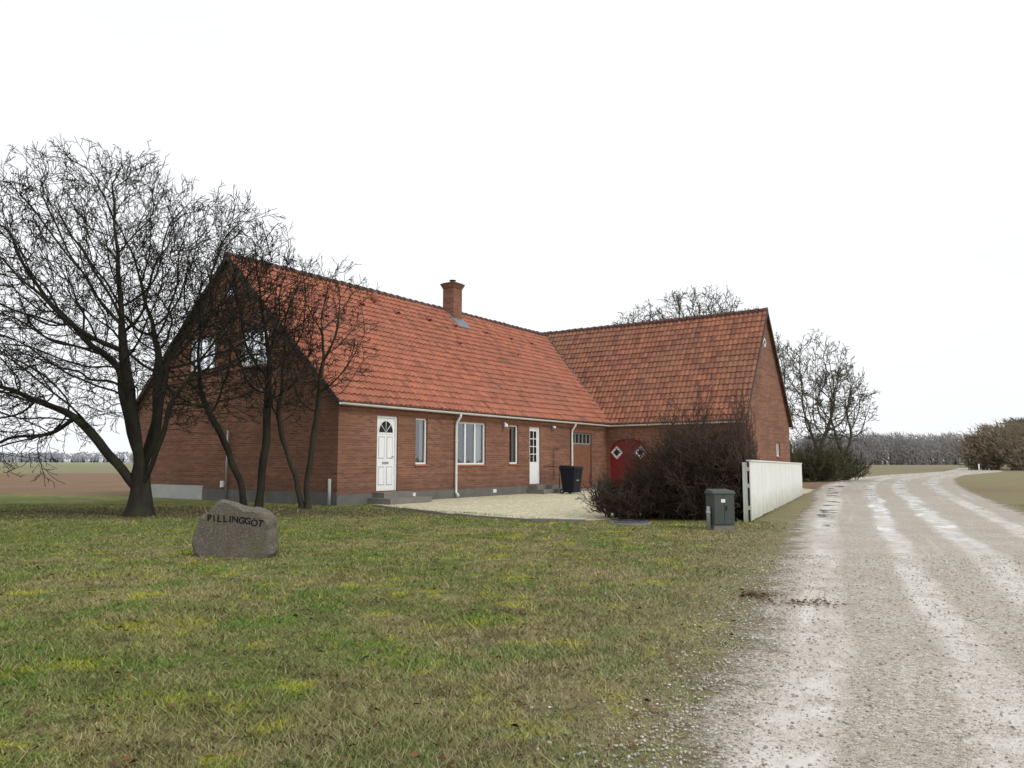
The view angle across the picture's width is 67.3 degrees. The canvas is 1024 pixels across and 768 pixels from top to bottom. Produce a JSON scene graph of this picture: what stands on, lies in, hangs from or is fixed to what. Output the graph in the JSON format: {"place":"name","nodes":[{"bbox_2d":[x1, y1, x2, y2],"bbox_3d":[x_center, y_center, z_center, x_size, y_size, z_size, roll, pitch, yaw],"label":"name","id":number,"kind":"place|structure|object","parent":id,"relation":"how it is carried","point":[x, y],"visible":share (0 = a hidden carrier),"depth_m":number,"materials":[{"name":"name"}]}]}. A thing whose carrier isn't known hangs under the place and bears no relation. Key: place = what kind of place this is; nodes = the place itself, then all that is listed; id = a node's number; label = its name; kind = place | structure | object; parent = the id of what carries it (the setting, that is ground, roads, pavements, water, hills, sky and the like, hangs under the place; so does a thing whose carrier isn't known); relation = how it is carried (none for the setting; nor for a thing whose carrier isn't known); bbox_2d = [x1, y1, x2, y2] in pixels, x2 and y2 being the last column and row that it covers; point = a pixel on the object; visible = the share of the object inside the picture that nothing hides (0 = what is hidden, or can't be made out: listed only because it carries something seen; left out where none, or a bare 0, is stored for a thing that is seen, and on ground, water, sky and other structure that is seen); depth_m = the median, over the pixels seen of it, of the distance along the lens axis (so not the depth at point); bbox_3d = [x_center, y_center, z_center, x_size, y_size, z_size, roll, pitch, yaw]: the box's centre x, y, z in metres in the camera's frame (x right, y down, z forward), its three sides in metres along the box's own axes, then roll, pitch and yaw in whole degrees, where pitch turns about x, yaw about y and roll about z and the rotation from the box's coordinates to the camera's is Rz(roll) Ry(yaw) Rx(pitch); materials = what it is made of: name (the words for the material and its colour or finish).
{"place":"outdoors","nodes":[
{"label":"outdoors","id":0,"kind":"place"},
{"bbox_2d":[0,461,1023,767],"bbox_3d":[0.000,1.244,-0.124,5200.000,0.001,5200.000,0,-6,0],"label":"ground","id":1,"kind":"structure","parent":0,"point":[88,483],"depth_m":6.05,"materials":[{"name":"green plant"}]},
{"bbox_2d":[0,451,132,461],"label":"distant treeline","id":2,"kind":"object","parent":1,"relation":"on","point":[75,457],"visible":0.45,"depth_m":604.75,"materials":[{"name":"plant"}]},
{"bbox_2d":[0,135,320,516],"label":"bare tree","id":3,"kind":"object","parent":1,"relation":"on","point":[137,479],"visible":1,"depth_m":17.47,"materials":[{"name":"brown plant"}]},
{"bbox_2d":[133,211,333,507],"bbox_3d":[-7.226,-0.662,20.113,5.306,8.046,3.578,0,-6,0],"label":"bare tree","id":4,"kind":"object","parent":1,"relation":"on","point":[259,500],"visible":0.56,"depth_m":19.83,"materials":[{"name":"brown plant"}]},
{"bbox_2d":[192,499,278,557],"bbox_3d":[-3.641,1.959,10.204,1.149,0.860,0.440,0,-6,4],"label":"engraved boulder","id":5,"kind":"object","parent":1,"relation":"on","point":[225,528],"visible":0.83,"depth_m":10.00,"materials":[{"name":"stone"}]},
{"bbox_2d":[234,254,380,508],"bbox_3d":[-5.319,-0.075,20.049,3.870,6.831,2.764,0,-6,0],"label":"bare tree","id":6,"kind":"object","parent":1,"relation":"on","point":[305,503],"visible":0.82,"depth_m":20.07,"materials":[{"name":"brown plant"}]},
{"bbox_2d":[151,482,607,505],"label":"plinth","id":7,"kind":"structure","parent":1,"relation":"on","point":[197,492],"depth_m":24.69,"materials":[{"name":"grey concrete"}]},
{"bbox_2d":[0,508,845,767],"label":"fallen leaves","id":8,"kind":"object","parent":1,"relation":"on","point":[414,753],"visible":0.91,"depth_m":4.94,"materials":[{"name":"brown plant"}]},
{"bbox_2d":[133,262,789,494],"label":"walls","id":9,"kind":"structure","parent":1,"relation":"on","point":[345,458],"depth_m":24.97,"materials":[{"name":"red brick"}]},
{"bbox_2d":[187,338,214,373],"bbox_3d":[-10.097,-0.969,25.785,2.000,1.750,0.740,-4,-7,34],"label":"window","id":10,"kind":"structure","parent":9,"relation":"attached to","point":[205,359],"depth_m":25.60,"materials":[{"name":"white glass"}]},
{"bbox_2d":[237,330,268,368],"bbox_3d":[-7.865,-1.120,24.272,2.000,1.750,0.740,-4,-7,34],"label":"window","id":11,"kind":"structure","parent":9,"relation":"attached to","point":[260,358],"depth_m":24.11,"materials":[{"name":"white glass"}]},
{"bbox_2d":[137,257,609,423],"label":"roof","id":12,"kind":"structure","parent":9,"relation":"attached to","point":[424,362],"depth_m":28.83,"materials":[{"name":"tile"}]},
{"bbox_2d":[275,281,532,355],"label":"roof vents","id":13,"kind":"object","parent":12,"relation":"on","point":[374,297],"visible":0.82,"depth_m":29.53,"materials":[{"name":"tile"}]},
{"bbox_2d":[440,280,471,329],"bbox_3d":[-2.476,-3.493,33.977,1.174,2.260,0.880,-4,-7,34],"label":"chimney","id":14,"kind":"object","parent":12,"relation":"on","point":[452,297],"visible":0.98,"depth_m":33.86,"materials":[{"name":"red brick"}]},
{"bbox_2d":[376,415,396,490],"bbox_3d":[-3.810,2.084,23.194,0.112,2.240,0.900,-4,-7,34],"label":"front door","id":15,"kind":"structure","parent":9,"relation":"attached to","point":[386,451],"depth_m":23.23,"materials":[{"name":"white paint"}]},
{"bbox_2d":[220,448,559,495],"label":"wall fittings","id":16,"kind":"object","parent":9,"relation":"attached to","point":[222,485],"depth_m":27.51,"materials":[{"name":"black plastic"}]},
{"bbox_2d":[415,418,428,465],"bbox_3d":[-3.146,1.838,24.654,0.740,2.060,1.170,-4,-7,34],"label":"window","id":17,"kind":"structure","parent":9,"relation":"attached to","point":[420,458],"depth_m":24.76,"materials":[{"name":"white glass"}]},
{"bbox_2d":[136,257,792,428],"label":"barge boards","id":18,"kind":"object","parent":9,"relation":"attached to","point":[336,400],"visible":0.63,"depth_m":27.50,"materials":[{"name":"wood"}]},
{"bbox_2d":[457,422,486,465],"bbox_3d":[-1.671,2.073,26.807,0.740,2.060,2.270,-4,-7,34],"label":"window","id":19,"kind":"structure","parent":9,"relation":"attached to","point":[470,443],"depth_m":27.27,"materials":[{"name":"white paint"}]},
{"bbox_2d":[224,402,740,505],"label":"gutters","id":20,"kind":"object","parent":9,"relation":"attached to","point":[414,409],"visible":0.79,"depth_m":25.75,"materials":[{"name":"metal"}]},
{"bbox_2d":[376,408,591,432],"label":"lintels","id":21,"kind":"object","parent":9,"relation":"attached to","point":[418,414],"visible":0.88,"depth_m":26.58,"materials":[{"name":"brick"}]},
{"bbox_2d":[225,251,767,336],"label":"ridge tiles","id":22,"kind":"object","parent":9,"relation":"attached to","point":[648,322],"visible":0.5,"depth_m":36.18,"materials":[{"name":"brown tile"}]},
{"bbox_2d":[509,425,519,464],"bbox_3d":[-0.198,2.277,28.958,0.740,2.040,1.200,-4,-7,34],"label":"window","id":23,"kind":"structure","parent":9,"relation":"attached to","point":[512,444],"depth_m":29.08,"materials":[{"name":"white paint"}]},
{"bbox_2d":[530,427,538,483],"bbox_3d":[0.833,2.780,29.971,0.112,2.200,0.770,-4,-7,34],"label":"side door","id":24,"kind":"structure","parent":9,"relation":"attached to","point":[534,455],"depth_m":30.04,"materials":[{"name":"white paint"}]},
{"bbox_2d":[573,432,590,486],"bbox_3d":[2.867,3.269,33.108,0.242,2.330,1.700,-4,-7,34],"label":"garage door","id":25,"kind":"structure","parent":9,"relation":"attached to","point":[581,451],"depth_m":33.25,"materials":[{"name":"brown wood"}]},
{"bbox_2d":[610,439,646,485],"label":"barn gate","id":26,"kind":"structure","parent":9,"relation":"attached to","point":[613,463],"depth_m":34.64,"materials":[{"name":"red paint"}]},
{"bbox_2d":[548,311,791,426],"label":"wing roof","id":27,"kind":"structure","parent":9,"relation":"on","point":[622,373],"depth_m":35.36,"materials":[{"name":"tile"}]},
{"bbox_2d":[550,339,607,420],"bbox_3d":[3.139,-0.435,37.976,0.101,4.958,6.450,2,-6,-23],"label":"valley flashing","id":28,"kind":"object","parent":27,"relation":"attached to","point":[572,370],"visible":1,"depth_m":38.50,"materials":[{"name":"metal"}]},
{"bbox_2d":[776,443,781,457],"bbox_3d":[12.035,3.064,35.727,0.740,1.200,1.200,-4,-7,34],"label":"window","id":29,"kind":"structure","parent":9,"relation":"attached to","point":[777,446],"depth_m":35.76,"materials":[{"name":"white paint"}]},
{"bbox_2d":[367,484,595,504],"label":"doorsteps","id":30,"kind":"object","parent":1,"relation":"on","point":[396,497],"visible":0.66,"depth_m":22.74,"materials":[{"name":"concrete"}]},
{"bbox_2d":[373,488,814,520],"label":"gravel yard","id":31,"kind":"structure","parent":1,"relation":"on","point":[565,505],"depth_m":20.97,"materials":[{"name":"beige gravel"}]},
{"bbox_2d":[375,505,584,521],"bbox_3d":[-1.396,3.041,18.177,0.812,0.058,7.621,5,-8,-43],"label":"yard edging","id":32,"kind":"object","parent":31,"relation":"on","point":[507,518],"visible":0.91,"depth_m":16.80,"materials":[{"name":"concrete"}]},
{"bbox_2d":[559,465,582,493],"bbox_3d":[2.241,3.627,29.191,0.763,1.080,0.610,-4,-7,38],"label":"wheelie bin","id":33,"kind":"object","parent":31,"relation":"on","point":[571,477],"visible":1,"depth_m":28.99,"materials":[{"name":"black plastic"}]},
{"bbox_2d":[575,461,697,519],"bbox_3d":[3.022,2.248,17.004,2.757,1.466,2.702,-4,-7,33],"label":"bare hedge bush","id":34,"kind":"object","parent":31,"relation":"on","point":[616,499],"visible":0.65,"depth_m":16.45,"materials":[{"name":"brown plant"}]},
{"bbox_2d":[638,372,759,518],"bbox_3d":[4.155,1.377,18.014,2.781,3.405,5.250,-3,-6,25],"label":"bare hedge bush","id":35,"kind":"object","parent":31,"relation":"on","point":[752,451],"visible":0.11,"depth_m":17.10,"materials":[{"name":"brown plant"}]},
{"bbox_2d":[742,460,802,521],"bbox_3d":[7.564,2.778,21.642,0.190,1.270,13.030,-3,-6,25],"label":"white board fence","id":36,"kind":"object","parent":31,"relation":"on","point":[772,485],"visible":1,"depth_m":18.49,"materials":[{"name":"paint"}]},
{"bbox_2d":[611,519,650,525],"bbox_3d":[2.350,2.748,15.202,0.800,0.112,0.800,0,-6,0],"label":"manhole cover","id":37,"kind":"object","parent":1,"relation":"on","point":[624,522],"visible":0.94,"depth_m":14.94,"materials":[{"name":"concrete"}]},
{"bbox_2d":[611,299,663,323],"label":"background tree","id":38,"kind":"object","parent":1,"relation":"on","point":[637,316],"visible":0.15,"depth_m":60.79,"materials":[{"name":"brown plant"}]},
{"bbox_2d":[608,372,752,520],"bbox_3d":[3.540,1.411,17.277,3.281,3.190,3.803,-3,-6,25],"label":"bare hedge bush","id":39,"kind":"object","parent":1,"relation":"on","point":[707,455],"visible":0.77,"depth_m":16.23,"materials":[{"name":"brown plant"}]},
{"bbox_2d":[646,284,753,320],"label":"background tree","id":40,"kind":"object","parent":1,"relation":"on","point":[693,301],"visible":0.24,"depth_m":56.11,"materials":[{"name":"brown plant"}]},
{"bbox_2d":[706,506,710,529],"bbox_3d":[3.560,2.455,13.925,0.092,0.480,0.092,0,-6,0],"label":"marker post","id":41,"kind":"object","parent":1,"relation":"on","point":[708,514],"visible":0.87,"depth_m":13.90,"materials":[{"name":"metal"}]},
{"bbox_2d":[704,489,734,530],"bbox_3d":[3.801,2.313,14.035,0.450,0.785,0.350,1,-6,-12],"label":"utility cabinet","id":42,"kind":"object","parent":1,"relation":"on","point":[720,502],"visible":0.9,"depth_m":13.89,"materials":[{"name":"metal"}]},
{"bbox_2d":[774,333,805,419],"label":"background tree","id":43,"kind":"object","parent":1,"relation":"on","point":[780,354],"visible":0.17,"depth_m":51.66,"materials":[{"name":"brown plant"}]},
{"bbox_2d":[790,447,803,473],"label":"background shrub","id":44,"kind":"object","parent":1,"relation":"on","point":[794,457],"depth_m":45.26,"materials":[{"name":"plant"}]},
{"bbox_2d":[790,427,854,481],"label":"background shrub","id":45,"kind":"object","parent":1,"relation":"on","point":[815,466],"visible":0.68,"depth_m":46.08,"materials":[{"name":"green plant"}]},
{"bbox_2d":[778,328,874,480],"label":"background tree","id":46,"kind":"object","parent":1,"relation":"on","point":[827,428],"visible":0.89,"depth_m":47.35,"materials":[{"name":"brown plant"}]},
{"bbox_2d":[796,367,879,479],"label":"background tree","id":47,"kind":"object","parent":1,"relation":"on","point":[848,422],"visible":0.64,"depth_m":50.35,"materials":[{"name":"brown plant"}]},
{"bbox_2d":[806,436,881,480],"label":"background shrub","id":48,"kind":"object","parent":1,"relation":"on","point":[857,469],"visible":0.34,"depth_m":49.33,"materials":[{"name":"plant"}]},
{"bbox_2d":[789,430,1006,464],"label":"distant wood","id":49,"kind":"object","parent":1,"relation":"on","point":[904,450],"visible":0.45,"depth_m":239.24,"materials":[{"name":"plant"}]},
{"bbox_2d":[949,418,1023,470],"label":"thicket","id":50,"kind":"object","parent":1,"relation":"on","point":[1005,446],"visible":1,"depth_m":103.33,"materials":[{"name":"brown plant"}]},
{"bbox_2d":[996,416,1023,437],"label":"evergreen shrubs","id":51,"kind":"object","parent":1,"relation":"on","point":[1021,417],"visible":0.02,"depth_m":109.03,"materials":[{"name":"green plant"}]},
{"bbox_2d":[0,0,1023,460],"label":"sky","id":52,"kind":"structure","parent":0,"point":[852,171],"materials":[{"name":"white"}]},
{"bbox_2d":[671,468,1023,767],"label":"gravel road","id":53,"kind":"structure","parent":0,"point":[918,516],"depth_m":5.33,"materials":[{"name":"grey gravel"}]},
{"bbox_2d":[483,554,1023,767],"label":"road pebbles","id":54,"kind":"object","parent":53,"relation":"on","point":[742,706],"visible":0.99,"depth_m":4.61,"materials":[{"name":"grey gravel"}]}
]}

